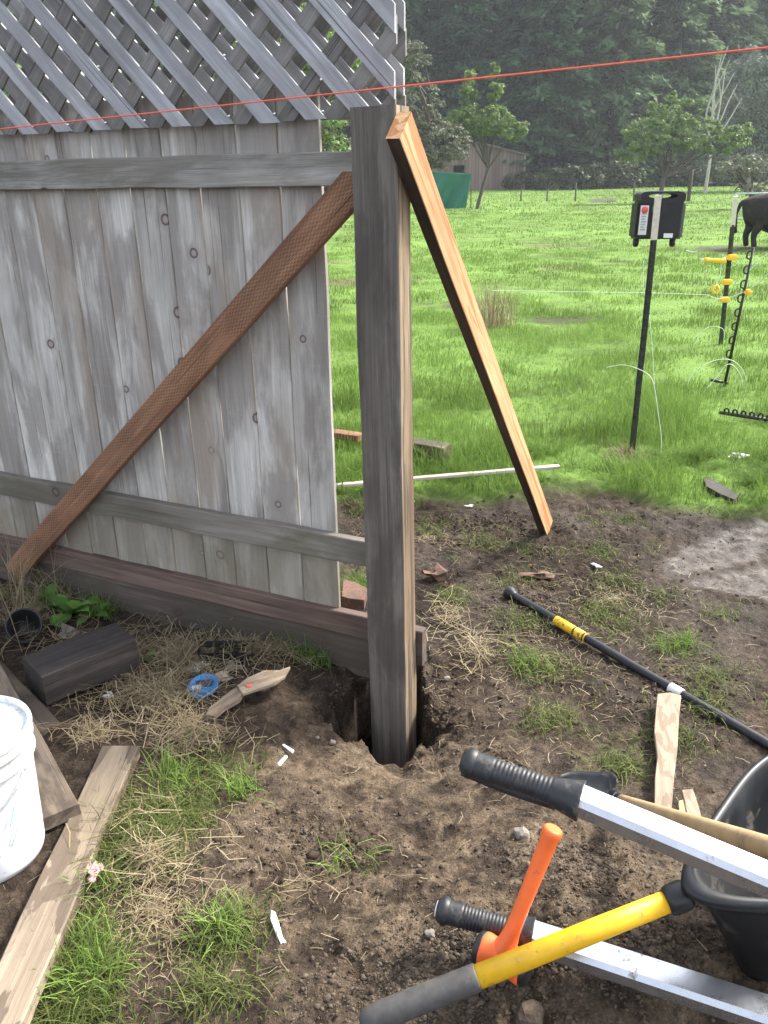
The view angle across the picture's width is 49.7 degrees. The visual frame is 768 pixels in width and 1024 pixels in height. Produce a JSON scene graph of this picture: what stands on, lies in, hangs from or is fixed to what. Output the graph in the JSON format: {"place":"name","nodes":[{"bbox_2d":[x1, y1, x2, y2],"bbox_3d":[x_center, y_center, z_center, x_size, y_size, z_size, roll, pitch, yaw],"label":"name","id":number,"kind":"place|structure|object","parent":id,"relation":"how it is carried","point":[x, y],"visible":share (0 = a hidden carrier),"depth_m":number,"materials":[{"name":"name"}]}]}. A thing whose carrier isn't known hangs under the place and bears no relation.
{"place":"outdoors","nodes":[
{"label":"outdoors","id":0,"kind":"place"},
{"bbox_2d":[0,7,767,1023],"bbox_3d":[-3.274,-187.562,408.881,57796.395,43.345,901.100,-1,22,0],"label":"ground","id":1,"kind":"structure","parent":0,"point":[272,711],"depth_m":2.94,"materials":[{"name":"plant"}]},
{"bbox_2d":[0,695,44,882],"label":"bucket","id":2,"kind":"object","parent":1,"relation":"on","point":[22,832],"visible":1,"depth_m":2.13,"materials":[{"name":"white plastic"}]},
{"bbox_2d":[5,608,42,642],"bbox_3d":[-1.451,0.468,3.357,0.138,0.138,0.126,4,-17,-17],"label":"plant pot","id":3,"kind":"object","parent":1,"relation":"on","point":[19,615],"visible":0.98,"depth_m":3.35,"materials":[{"name":"black plastic"}]},
{"bbox_2d":[0,661,60,735],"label":"plank","id":4,"kind":"object","parent":1,"relation":"on","point":[41,713],"visible":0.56,"depth_m":2.83,"materials":[{"name":"brown wood"}]},
{"bbox_2d":[4,8,62,96],"bbox_3d":[-9.745,-9.847,21.824,3.836,5.952,3.180,-16,27,-33],"label":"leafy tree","id":5,"kind":"object","parent":1,"relation":"on","point":[20,67],"depth_m":20.32,"materials":[{"name":"green plant"}]},
{"bbox_2d":[0,664,81,830],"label":"plank","id":6,"kind":"object","parent":1,"relation":"on","point":[59,803],"visible":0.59,"depth_m":2.39,"materials":[{"name":"brown wood"}]},
{"bbox_2d":[24,583,59,608],"bbox_3d":[-1.475,0.370,3.636,0.157,0.069,0.205,-1,22,0],"label":"weed","id":7,"kind":"object","parent":1,"relation":"on","point":[53,590],"visible":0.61,"depth_m":3.64,"materials":[{"name":"green plant"}]},
{"bbox_2d":[16,3,77,93],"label":"conifer tree","id":8,"kind":"object","parent":1,"relation":"on","point":[41,91],"visible":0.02,"depth_m":75.87,"materials":[{"name":"green plant"}]},
{"bbox_2d":[0,520,98,654],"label":"dead grass stalks","id":9,"kind":"object","parent":1,"relation":"on","point":[20,595],"visible":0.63,"depth_m":3.58,"materials":[{"name":"plant"}]},
{"bbox_2d":[57,622,79,638],"bbox_3d":[-1.293,0.507,3.403,0.092,0.110,0.051,-14,26,-29],"label":"stone","id":10,"kind":"object","parent":1,"relation":"on","point":[65,631],"visible":0.66,"depth_m":3.39,"materials":[{"name":"stone"}]},
{"bbox_2d":[0,746,139,1023],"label":"plank","id":11,"kind":"object","parent":1,"relation":"on","point":[21,980],"visible":0.85,"depth_m":2.06,"materials":[{"name":"brown wood"}]},
{"bbox_2d":[87,861,103,882],"bbox_3d":[-0.748,0.925,2.139,0.048,0.026,0.078,-1,22,0],"label":"wrapper","id":12,"kind":"object","parent":11,"relation":"on","point":[91,877],"visible":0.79,"depth_m":2.13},
{"bbox_2d":[50,594,96,627],"bbox_3d":[-1.330,0.411,3.553,0.197,0.070,0.237,-8,23,-18],"label":"weed","id":13,"kind":"object","parent":1,"relation":"on","point":[64,606],"visible":0.89,"depth_m":3.54,"materials":[{"name":"green plant"}]},
{"bbox_2d":[22,623,139,705],"bbox_3d":[-1.098,0.548,3.021,0.352,0.134,0.180,-20,29,-39],"label":"timber offcut","id":14,"kind":"object","parent":1,"relation":"on","point":[57,672],"visible":0.99,"depth_m":2.96,"materials":[{"name":"grey wood"}]},
{"bbox_2d":[66,597,110,625],"bbox_3d":[-1.252,0.422,3.550,0.165,0.060,0.178,-15,26,-31],"label":"weed","id":15,"kind":"object","parent":1,"relation":"on","point":[73,604],"visible":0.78,"depth_m":3.56,"materials":[{"name":"green plant"}]},
{"bbox_2d":[96,2,178,97],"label":"conifer tree","id":16,"kind":"object","parent":1,"relation":"on","point":[154,7],"depth_m":79.46,"materials":[{"name":"green plant"}]},
{"bbox_2d":[141,650,154,661],"bbox_3d":[-0.917,0.564,3.252,0.054,0.024,0.083,-1,22,0],"label":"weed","id":17,"kind":"object","parent":1,"relation":"on","point":[152,659],"visible":0.63,"depth_m":3.23,"materials":[{"name":"green plant"}]},
{"bbox_2d":[185,661,208,671],"bbox_3d":[-0.719,0.592,3.164,0.111,0.045,0.051,-1,22,0],"label":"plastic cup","id":18,"kind":"object","parent":1,"relation":"on","point":[197,664],"visible":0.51,"depth_m":3.16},
{"bbox_2d":[187,673,218,698],"bbox_3d":[-0.657,0.632,3.008,0.114,0.041,0.112,-1,22,0],"label":"blue lid","id":19,"kind":"object","parent":1,"relation":"on","point":[213,683],"visible":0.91,"depth_m":3.01,"materials":[{"name":"plastic"}]},
{"bbox_2d":[0,0,426,678],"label":"fence","id":20,"kind":"object","parent":1,"relation":"on","point":[136,252],"visible":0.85,"depth_m":2.93,"materials":[{"name":"grey wood"}]},
{"bbox_2d":[213,670,233,681],"bbox_3d":[-0.608,0.610,3.072,0.109,0.030,0.057,-1,22,0],"label":"paper scrap","id":21,"kind":"object","parent":1,"relation":"on","point":[217,674],"visible":0.63,"depth_m":3.06,"materials":[{"name":"paper"}]},
{"bbox_2d":[206,687,243,719],"bbox_3d":[-0.536,0.652,2.857,0.059,0.018,0.210,14,27,32],"label":"wood scrap","id":22,"kind":"object","parent":1,"relation":"on","point":[230,699],"visible":0.87,"depth_m":2.83,"materials":[{"name":"brown wood"}]},
{"bbox_2d":[196,641,254,662],"bbox_3d":[-0.607,0.542,3.200,0.212,0.051,0.094,-1,22,0],"label":"cell tray","id":23,"kind":"object","parent":1,"relation":"on","point":[209,645],"visible":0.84,"depth_m":3.19,"materials":[{"name":"black plastic"}]},
{"bbox_2d":[225,661,241,671],"bbox_3d":[-0.568,0.586,3.127,0.074,0.036,0.054,-1,22,0],"label":"stone","id":24,"kind":"object","parent":1,"relation":"on","point":[230,663],"visible":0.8,"depth_m":3.12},
{"bbox_2d":[195,0,281,77],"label":"conifer tree","id":25,"kind":"object","parent":1,"relation":"on","point":[260,71],"visible":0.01,"depth_m":72.79,"materials":[{"name":"green plant"}]},
{"bbox_2d":[238,667,289,695],"bbox_3d":[-0.423,0.598,2.963,0.216,0.012,0.096,-15,26,-31],"label":"wood scrap","id":26,"kind":"object","parent":1,"relation":"on","point":[262,680],"visible":1,"depth_m":2.95,"materials":[{"name":"wood"}]},
{"bbox_2d":[0,559,532,942],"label":"dry straw","id":27,"kind":"object","parent":1,"relation":"on","point":[151,692],"visible":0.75,"depth_m":2.94,"materials":[{"name":"plant"}]},
{"bbox_2d":[270,910,285,943],"bbox_3d":[-0.260,1.007,2.013,0.017,0.006,0.105,-10,24,-21],"label":"plastic shard","id":28,"kind":"object","parent":1,"relation":"on","point":[273,917],"visible":1,"depth_m":2.01,"materials":[{"name":"plastic"}]},
{"bbox_2d":[278,755,287,765],"bbox_3d":[-0.328,0.800,2.671,0.014,0.005,0.056,9,24,23],"label":"plastic bit","id":29,"kind":"object","parent":1,"relation":"on","point":[282,760],"visible":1,"depth_m":2.67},
{"bbox_2d":[213,2,361,151],"bbox_3d":[-2.426,-10.138,21.956,4.396,6.053,3.259,-1,22,0],"label":"leafy tree","id":30,"kind":"object","parent":1,"relation":"on","point":[327,136],"visible":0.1,"depth_m":21.66,"materials":[{"name":"green plant"}]},
{"bbox_2d":[283,0,350,151],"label":"conifer tree","id":31,"kind":"object","parent":1,"relation":"on","point":[322,125],"visible":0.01,"depth_m":79.06,"materials":[{"name":"green plant"}]},
{"bbox_2d":[322,130,350,227],"bbox_3d":[-1.631,-11.086,27.919,2.671,3.293,2.305,-1,22,0],"label":"hedge bush","id":32,"kind":"object","parent":1,"relation":"on","point":[325,146],"visible":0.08,"depth_m":27.16,"materials":[{"name":"green plant"}]},
{"bbox_2d":[334,428,361,441],"bbox_3d":[-0.273,-0.503,5.386,0.291,0.042,0.091,11,25,26],"label":"timber offcut","id":33,"kind":"object","parent":1,"relation":"on","point":[339,433],"visible":0.5,"depth_m":5.34,"materials":[{"name":"wood"}]},
{"bbox_2d":[342,580,366,609],"bbox_3d":[-0.125,0.353,3.547,0.105,0.050,0.193,-1,22,0],"label":"paving brick","id":34,"kind":"object","parent":1,"relation":"on","point":[354,595],"visible":0.92,"depth_m":3.49,"materials":[{"name":"brick"}]},
{"bbox_2d":[350,105,415,767],"bbox_3d":[0.017,0.002,2.747,0.146,2.420,0.100,9,24,24],"label":"fence post","id":35,"kind":"object","parent":1,"relation":"on","point":[381,201],"visible":0.84,"depth_m":2.59,"materials":[{"name":"grey wood"}]},
{"bbox_2d":[6,171,353,580],"bbox_3d":[-0.844,-0.370,3.063,2.506,0.098,0.039,-38,1,34],"label":"diagonal brace","id":36,"kind":"object","parent":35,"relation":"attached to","point":[326,217],"visible":0.96,"depth_m":2.86,"materials":[{"name":"wood"}]},
{"bbox_2d":[0,46,767,129],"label":"string line","id":37,"kind":"object","parent":35,"relation":"attached to","point":[720,52],"visible":1,"depth_m":2.17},
{"bbox_2d":[0,425,767,1017],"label":"green grass clumps","id":38,"kind":"object","parent":1,"relation":"on","point":[684,453],"visible":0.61,"depth_m":3.16,"materials":[{"name":"plant"}]},
{"bbox_2d":[3,501,766,1018],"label":"grass","id":39,"kind":"object","parent":1,"relation":"on","point":[145,907],"depth_m":2.15,"materials":[{"name":"plant"}]},
{"bbox_2d":[342,0,430,150],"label":"conifer tree","id":40,"kind":"object","parent":1,"relation":"on","point":[382,95],"visible":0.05,"depth_m":72.97,"materials":[{"name":"green plant"}]},
{"bbox_2d":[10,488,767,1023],"bbox_3d":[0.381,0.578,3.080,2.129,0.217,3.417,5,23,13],"label":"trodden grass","id":41,"kind":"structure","parent":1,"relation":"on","point":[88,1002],"depth_m":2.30,"materials":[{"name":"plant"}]},
{"bbox_2d":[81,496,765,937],"bbox_3d":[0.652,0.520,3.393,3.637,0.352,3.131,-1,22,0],"label":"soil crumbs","id":42,"kind":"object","parent":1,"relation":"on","point":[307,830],"visible":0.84,"depth_m":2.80,"materials":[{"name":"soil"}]},
{"bbox_2d":[425,928,434,937],"bbox_3d":[0.105,0.963,1.893,0.024,0.018,0.021,-1,22,0],"label":"stone","id":43,"kind":"object","parent":1,"relation":"on","point":[429,933],"visible":1,"depth_m":1.89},
{"bbox_2d":[378,0,486,150],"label":"conifer tree","id":44,"kind":"object","parent":1,"relation":"on","point":[420,20],"visible":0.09,"depth_m":77.26,"materials":[{"name":"green plant"}]},
{"bbox_2d":[413,438,451,460],"bbox_3d":[0.268,-0.391,5.146,0.280,0.088,0.114,12,25,28],"label":"timber offcut","id":45,"kind":"object","parent":1,"relation":"on","point":[426,443],"visible":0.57,"depth_m":5.09,"materials":[{"name":"brown wood"}]},
{"bbox_2d":[396,40,472,171],"bbox_3d":[1.923,-17.523,38.181,4.301,7.468,2.562,-1,22,0],"label":"lichen tree","id":46,"kind":"object","parent":1,"relation":"on","point":[429,128],"visible":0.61,"depth_m":37.66,"materials":[{"name":"green plant"}]},
{"bbox_2d":[422,563,447,580],"bbox_3d":[0.236,0.291,3.819,0.113,0.101,0.081,-7,23,-14],"label":"brick piece","id":47,"kind":"object","parent":1,"relation":"on","point":[439,572],"visible":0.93,"depth_m":3.80,"materials":[{"name":"brick"}]},
{"bbox_2d":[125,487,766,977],"bbox_3d":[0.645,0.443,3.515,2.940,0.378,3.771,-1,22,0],"label":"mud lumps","id":48,"kind":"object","parent":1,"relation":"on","point":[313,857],"visible":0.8,"depth_m":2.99,"materials":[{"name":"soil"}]},
{"bbox_2d":[336,464,559,487],"bbox_3d":[0.368,-0.207,4.750,1.301,0.020,0.038,-5,22,-5],"label":"lath","id":49,"kind":"object","parent":1,"relation":"on","point":[461,474],"visible":0.63,"depth_m":4.74,"materials":[{"name":"white wood"}]},
{"bbox_2d":[432,172,470,207],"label":"tarp","id":50,"kind":"object","parent":1,"relation":"on","point":[453,189],"visible":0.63,"depth_m":42.87,"materials":[{"name":"plastic"}]},
{"bbox_2d":[410,0,505,146],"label":"conifer tree","id":51,"kind":"object","parent":1,"relation":"on","point":[453,15],"visible":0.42,"depth_m":74.89,"materials":[{"name":"green plant"}]},
{"bbox_2d":[386,111,552,534],"bbox_3d":[0.439,-0.473,3.248,0.044,2.494,0.100,10,68,25],"label":"leaning brace","id":52,"kind":"object","parent":1,"relation":"on","point":[404,142],"visible":1,"depth_m":2.73,"materials":[{"name":"brown wood"}]},
{"bbox_2d":[431,142,530,189],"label":"barn","id":53,"kind":"structure","parent":1,"relation":"on","point":[499,169],"depth_m":72.96,"materials":[{"name":"wood"}]},
{"bbox_2d":[443,62,529,208],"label":"apple tree","id":54,"kind":"object","parent":1,"relation":"on","point":[465,116],"visible":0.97,"depth_m":40.26,"materials":[{"name":"green plant"}]},
{"bbox_2d":[473,277,527,329],"bbox_3d":[1.282,-2.466,9.757,0.903,0.607,1.274,-1,22,0],"label":"rush tuft","id":55,"kind":"object","parent":1,"relation":"on","point":[491,315],"visible":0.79,"depth_m":9.81,"materials":[{"name":"plant"}]},
{"bbox_2d":[453,0,552,138],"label":"conifer tree","id":56,"kind":"object","parent":1,"relation":"on","point":[493,27],"visible":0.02,"depth_m":79.87,"materials":[{"name":"green plant"}]},
{"bbox_2d":[470,0,570,185],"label":"conifer tree","id":57,"kind":"object","parent":1,"relation":"on","point":[506,23],"visible":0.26,"depth_m":75.06,"materials":[{"name":"green plant"}]},
{"bbox_2d":[514,826,529,839],"bbox_3d":[0.373,0.870,2.246,0.042,0.032,0.038,-1,22,0],"label":"stone","id":58,"kind":"object","parent":1,"relation":"on","point":[521,833],"visible":0.97,"depth_m":2.23,"materials":[{"name":"stone"}]},
{"bbox_2d":[515,999,544,1023],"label":"stone","id":59,"kind":"object","parent":1,"relation":"on","point":[531,1011],"visible":1,"depth_m":1.67,"materials":[{"name":"stone"}]},
{"bbox_2d":[500,169,569,189],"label":"bramble","id":60,"kind":"object","parent":1,"relation":"on","point":[518,177],"visible":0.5,"depth_m":72.38,"materials":[{"name":"green plant"}]},
{"bbox_2d":[517,570,554,578],"bbox_3d":[0.697,0.289,3.810,0.175,0.038,0.072,-1,22,0],"label":"flat stone","id":61,"kind":"object","parent":1,"relation":"on","point":[545,574],"visible":0.99,"depth_m":3.80,"materials":[{"name":"stone"}]},
{"bbox_2d":[475,0,613,185],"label":"conifer tree","id":62,"kind":"object","parent":1,"relation":"on","point":[541,127],"visible":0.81,"depth_m":72.97,"materials":[{"name":"green plant"}]},
{"bbox_2d":[530,163,612,190],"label":"bramble","id":63,"kind":"object","parent":1,"relation":"on","point":[556,172],"visible":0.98,"depth_m":70.17,"materials":[{"name":"green plant"}]},
{"bbox_2d":[519,0,636,185],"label":"conifer tree","id":64,"kind":"object","parent":1,"relation":"on","point":[608,73],"visible":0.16,"depth_m":76.68,"materials":[{"name":"green plant"}]},
{"bbox_2d":[434,748,767,1023],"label":"wheelbarrow","id":65,"kind":"object","parent":1,"relation":"on","point":[726,884],"visible":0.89,"depth_m":1.57,"materials":[{"name":"metal"}]},
{"bbox_2d":[471,823,562,986],"bbox_3d":[0.270,0.788,1.694,0.122,0.322,0.168,15,27,34],"label":"mallet","id":66,"kind":"object","parent":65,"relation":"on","point":[487,945],"visible":0.66,"depth_m":1.68,"materials":[{"name":"orange plastic"}]},
{"bbox_2d":[359,880,695,1023],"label":"long handled tool","id":67,"kind":"object","parent":65,"relation":"on","point":[433,994],"visible":0.86,"depth_m":1.61,"materials":[{"name":"plastic"}]},
{"bbox_2d":[590,198,616,202],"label":"pale plank","id":68,"kind":"object","parent":1,"relation":"on","point":[593,200],"visible":0.95,"depth_m":48.42,"materials":[{"name":"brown wood"}]},
{"bbox_2d":[575,158,645,188],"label":"bramble","id":69,"kind":"object","parent":1,"relation":"on","point":[622,171],"visible":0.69,"depth_m":70.81,"materials":[{"name":"green plant"}]},
{"bbox_2d":[546,0,679,187],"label":"conifer tree","id":70,"kind":"object","parent":1,"relation":"on","point":[606,18],"visible":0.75,"depth_m":73.57,"materials":[{"name":"green plant"}]},
{"bbox_2d":[599,434,661,464],"bbox_3d":[1.507,-0.362,5.245,0.435,0.211,0.428,-15,26,-31],"label":"dead tuft","id":71,"kind":"object","parent":1,"relation":"on","point":[621,454],"visible":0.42,"depth_m":5.25,"materials":[{"name":"plant"}]},
{"bbox_2d":[503,586,767,749],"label":"digging bar","id":72,"kind":"object","parent":1,"relation":"on","point":[509,592],"visible":0.96,"depth_m":3.06,"materials":[{"name":"black metal"}]},
{"bbox_2d":[629,195,661,452],"bbox_3d":[1.558,-1.013,4.991,0.037,1.678,0.168,5,23,15],"label":"metal post","id":73,"kind":"object","parent":1,"relation":"on","point":[651,263],"visible":0.98,"depth_m":4.91,"materials":[{"name":"metal"}]},
{"bbox_2d":[609,365,661,448],"bbox_3d":[1.541,-0.603,5.104,0.392,0.616,0.004,-1,22,0],"label":"poly wire","id":74,"kind":"object","parent":73,"relation":"attached to","point":[656,399],"visible":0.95,"depth_m":5.06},
{"bbox_2d":[629,191,685,246],"bbox_3d":[1.579,-1.685,4.777,0.284,0.306,0.158,-1,22,0],"label":"fence charger","id":75,"kind":"object","parent":73,"relation":"attached to","point":[672,215],"visible":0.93,"depth_m":4.73,"materials":[{"name":"black plastic"}]},
{"bbox_2d":[643,261,654,383],"bbox_3d":[1.613,-1.141,5.046,0.146,0.742,0.003,-1,22,0],"label":"poly wire","id":76,"kind":"object","parent":75,"relation":"hanging from","point":[649,316],"visible":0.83,"depth_m":5.04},
{"bbox_2d":[587,2,720,181],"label":"conifer tree","id":77,"kind":"object","parent":1,"relation":"on","point":[647,30],"visible":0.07,"depth_m":78.22,"materials":[{"name":"green plant"}]},
{"bbox_2d":[558,771,767,858],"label":"shovel","id":78,"kind":"object","parent":1,"relation":"on","point":[753,842],"visible":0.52,"depth_m":1.76,"materials":[{"name":"brown wood"}]},
{"bbox_2d":[654,692,680,807],"bbox_3d":[0.879,0.742,2.603,0.077,0.020,0.616,7,24,19],"label":"wood scrap","id":79,"kind":"object","parent":1,"relation":"on","point":[666,726],"visible":0.87,"depth_m":2.61,"materials":[{"name":"wood"}]},
{"bbox_2d":[633,163,703,187],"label":"bramble","id":80,"kind":"object","parent":1,"relation":"on","point":[678,181],"visible":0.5,"depth_m":73.69,"materials":[{"name":"green plant"}]},
{"bbox_2d":[615,0,728,185],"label":"conifer tree","id":81,"kind":"object","parent":1,"relation":"on","point":[688,24],"visible":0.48,"depth_m":75.02,"materials":[{"name":"green plant"}]},
{"bbox_2d":[679,800,685,811],"bbox_3d":[0.843,0.852,2.337,0.021,0.010,0.118,6,23,16],"label":"wood scrap","id":82,"kind":"object","parent":1,"relation":"on","point":[682,806],"visible":0.39,"depth_m":2.36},
{"bbox_2d":[613,90,756,197],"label":"broadleaf tree","id":83,"kind":"object","parent":1,"relation":"on","point":[684,141],"visible":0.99,"depth_m":44.98,"materials":[{"name":"green plant"}]},
{"bbox_2d":[686,170,693,200],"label":"wooden post","id":84,"kind":"object","parent":1,"relation":"on","point":[690,185],"visible":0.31,"depth_m":47.25,"materials":[{"name":"grey wood"}]},
{"bbox_2d":[681,789,700,815],"bbox_3d":[0.873,0.845,2.350,0.037,0.018,0.166,3,23,10],"label":"wood scrap","id":85,"kind":"object","parent":1,"relation":"on","point":[690,801],"visible":0.58,"depth_m":2.37,"materials":[{"name":"wood"}]},
{"bbox_2d":[676,163,743,186],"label":"bramble","id":86,"kind":"object","parent":1,"relation":"on","point":[699,183],"visible":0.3,"depth_m":74.02,"materials":[{"name":"green plant"}]},
{"bbox_2d":[662,0,767,170],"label":"conifer tree","id":87,"kind":"object","parent":1,"relation":"on","point":[725,23],"visible":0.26,"depth_m":78.42,"materials":[{"name":"green plant"}]},
{"bbox_2d":[687,359,747,386],"bbox_3d":[2.770,-1.054,6.769,0.604,0.395,0.005,-1,22,0],"label":"poly wire","id":88,"kind":"object","parent":1,"relation":"on","point":[715,360],"visible":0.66,"depth_m":6.72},
{"bbox_2d":[703,478,738,504],"bbox_3d":[1.871,-0.113,4.630,0.098,0.040,0.332,-6,23,-13],"label":"log","id":89,"kind":"object","parent":1,"relation":"on","point":[725,492],"visible":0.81,"depth_m":4.60,"materials":[{"name":"grey wood"}]},
{"bbox_2d":[703,47,741,192],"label":"bare tree","id":90,"kind":"object","parent":1,"relation":"on","point":[712,98],"visible":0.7,"depth_m":56.11,"materials":[{"name":"grey plant"}]},
{"bbox_2d":[705,364,742,390],"bbox_3d":[2.756,-1.053,6.716,0.332,0.296,0.005,-1,22,0],"label":"poly wire","id":91,"kind":"object","parent":1,"relation":"on","point":[721,370],"visible":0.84,"depth_m":6.69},
{"bbox_2d":[718,196,737,343],"bbox_3d":[3.500,-2.348,8.383,0.122,1.580,0.255,16,28,36],"label":"metal post","id":92,"kind":"object","parent":1,"relation":"on","point":[727,281],"visible":0.97,"depth_m":8.32,"materials":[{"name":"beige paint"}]},
{"bbox_2d":[492,290,703,294],"bbox_3d":[2.203,-2.224,8.414,2.228,0.088,0.004,-1,22,0],"label":"poly wire","id":93,"kind":"object","parent":92,"relation":"attached to","point":[616,292],"visible":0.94,"depth_m":8.41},
{"bbox_2d":[701,257,725,263],"bbox_3d":[3.259,-2.489,8.206,0.246,0.070,0.068,-1,22,0],"label":"gate handle","id":94,"kind":"object","parent":92,"relation":"attached to","point":[713,260],"visible":1,"depth_m":8.19,"materials":[{"name":"yellow plastic"}]},
{"bbox_2d":[708,274,767,298],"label":"poly wire","id":95,"kind":"object","parent":92,"relation":"attached to","point":[739,293],"visible":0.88,"depth_m":7.36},
{"bbox_2d":[689,39,767,189],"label":"willow tree","id":96,"kind":"object","parent":1,"relation":"on","point":[755,114],"visible":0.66,"depth_m":58.93,"materials":[{"name":"green plant"}]},
{"bbox_2d":[692,0,767,180],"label":"conifer tree","id":97,"kind":"object","parent":1,"relation":"on","point":[762,8],"visible":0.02,"depth_m":83.56,"materials":[{"name":"green plant"}]},
{"bbox_2d":[710,247,754,386],"bbox_3d":[2.805,-1.499,6.671,0.222,1.207,0.088,11,25,26],"label":"step in post","id":98,"kind":"object","parent":1,"relation":"on","point":[747,292],"visible":0.97,"depth_m":6.62,"materials":[{"name":"black plastic"}]},
{"bbox_2d":[712,152,767,196],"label":"shrub","id":99,"kind":"object","parent":1,"relation":"on","point":[750,162],"visible":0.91,"depth_m":35.45,"materials":[{"name":"green plant"}]},
{"bbox_2d":[718,408,767,421],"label":"step in post","id":100,"kind":"object","parent":1,"relation":"on","point":[745,415],"visible":0.98,"depth_m":5.85,"materials":[{"name":"black plastic"}]},
{"bbox_2d":[724,166,767,185],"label":"bramble","id":101,"kind":"object","parent":1,"relation":"on","point":[757,179],"visible":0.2,"depth_m":74.00,"materials":[{"name":"green plant"}]},
{"bbox_2d":[734,193,767,246],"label":"cow","id":102,"kind":"object","parent":1,"relation":"on","point":[755,212],"visible":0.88,"depth_m":18.16},
{"bbox_2d":[735,192,767,218],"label":"metal gate","id":103,"kind":"structure","parent":1,"relation":"on","point":[749,193],"depth_m":25.26,"materials":[{"name":"metal"}]},
{"bbox_2d":[132,801,757,1023],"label":"loose soil","id":104,"kind":"structure","parent":0,"point":[594,864],"depth_m":1.81,"materials":[{"name":"soil"}]},
{"bbox_2d":[327,184,767,512],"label":"field grass","id":105,"kind":"structure","parent":0,"point":[667,399],"depth_m":7.56,"materials":[{"name":"plant"}]},
{"bbox_3d":[3.331,-2.365,8.257,0.036,0.208,0.007,-1,22,0],"label":"poly wire","id":106,"kind":"object","parent":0,"visible":0},
{"bbox_2d":[711,284,719,293],"bbox_3d":[3.321,-2.231,8.312,0.097,0.101,0.028,-1,22,0],"label":"gate handle","id":107,"kind":"object","parent":106,"relation":"hanging from","point":[717,291],"visible":1,"depth_m":8.30,"materials":[{"name":"yellow plastic"}]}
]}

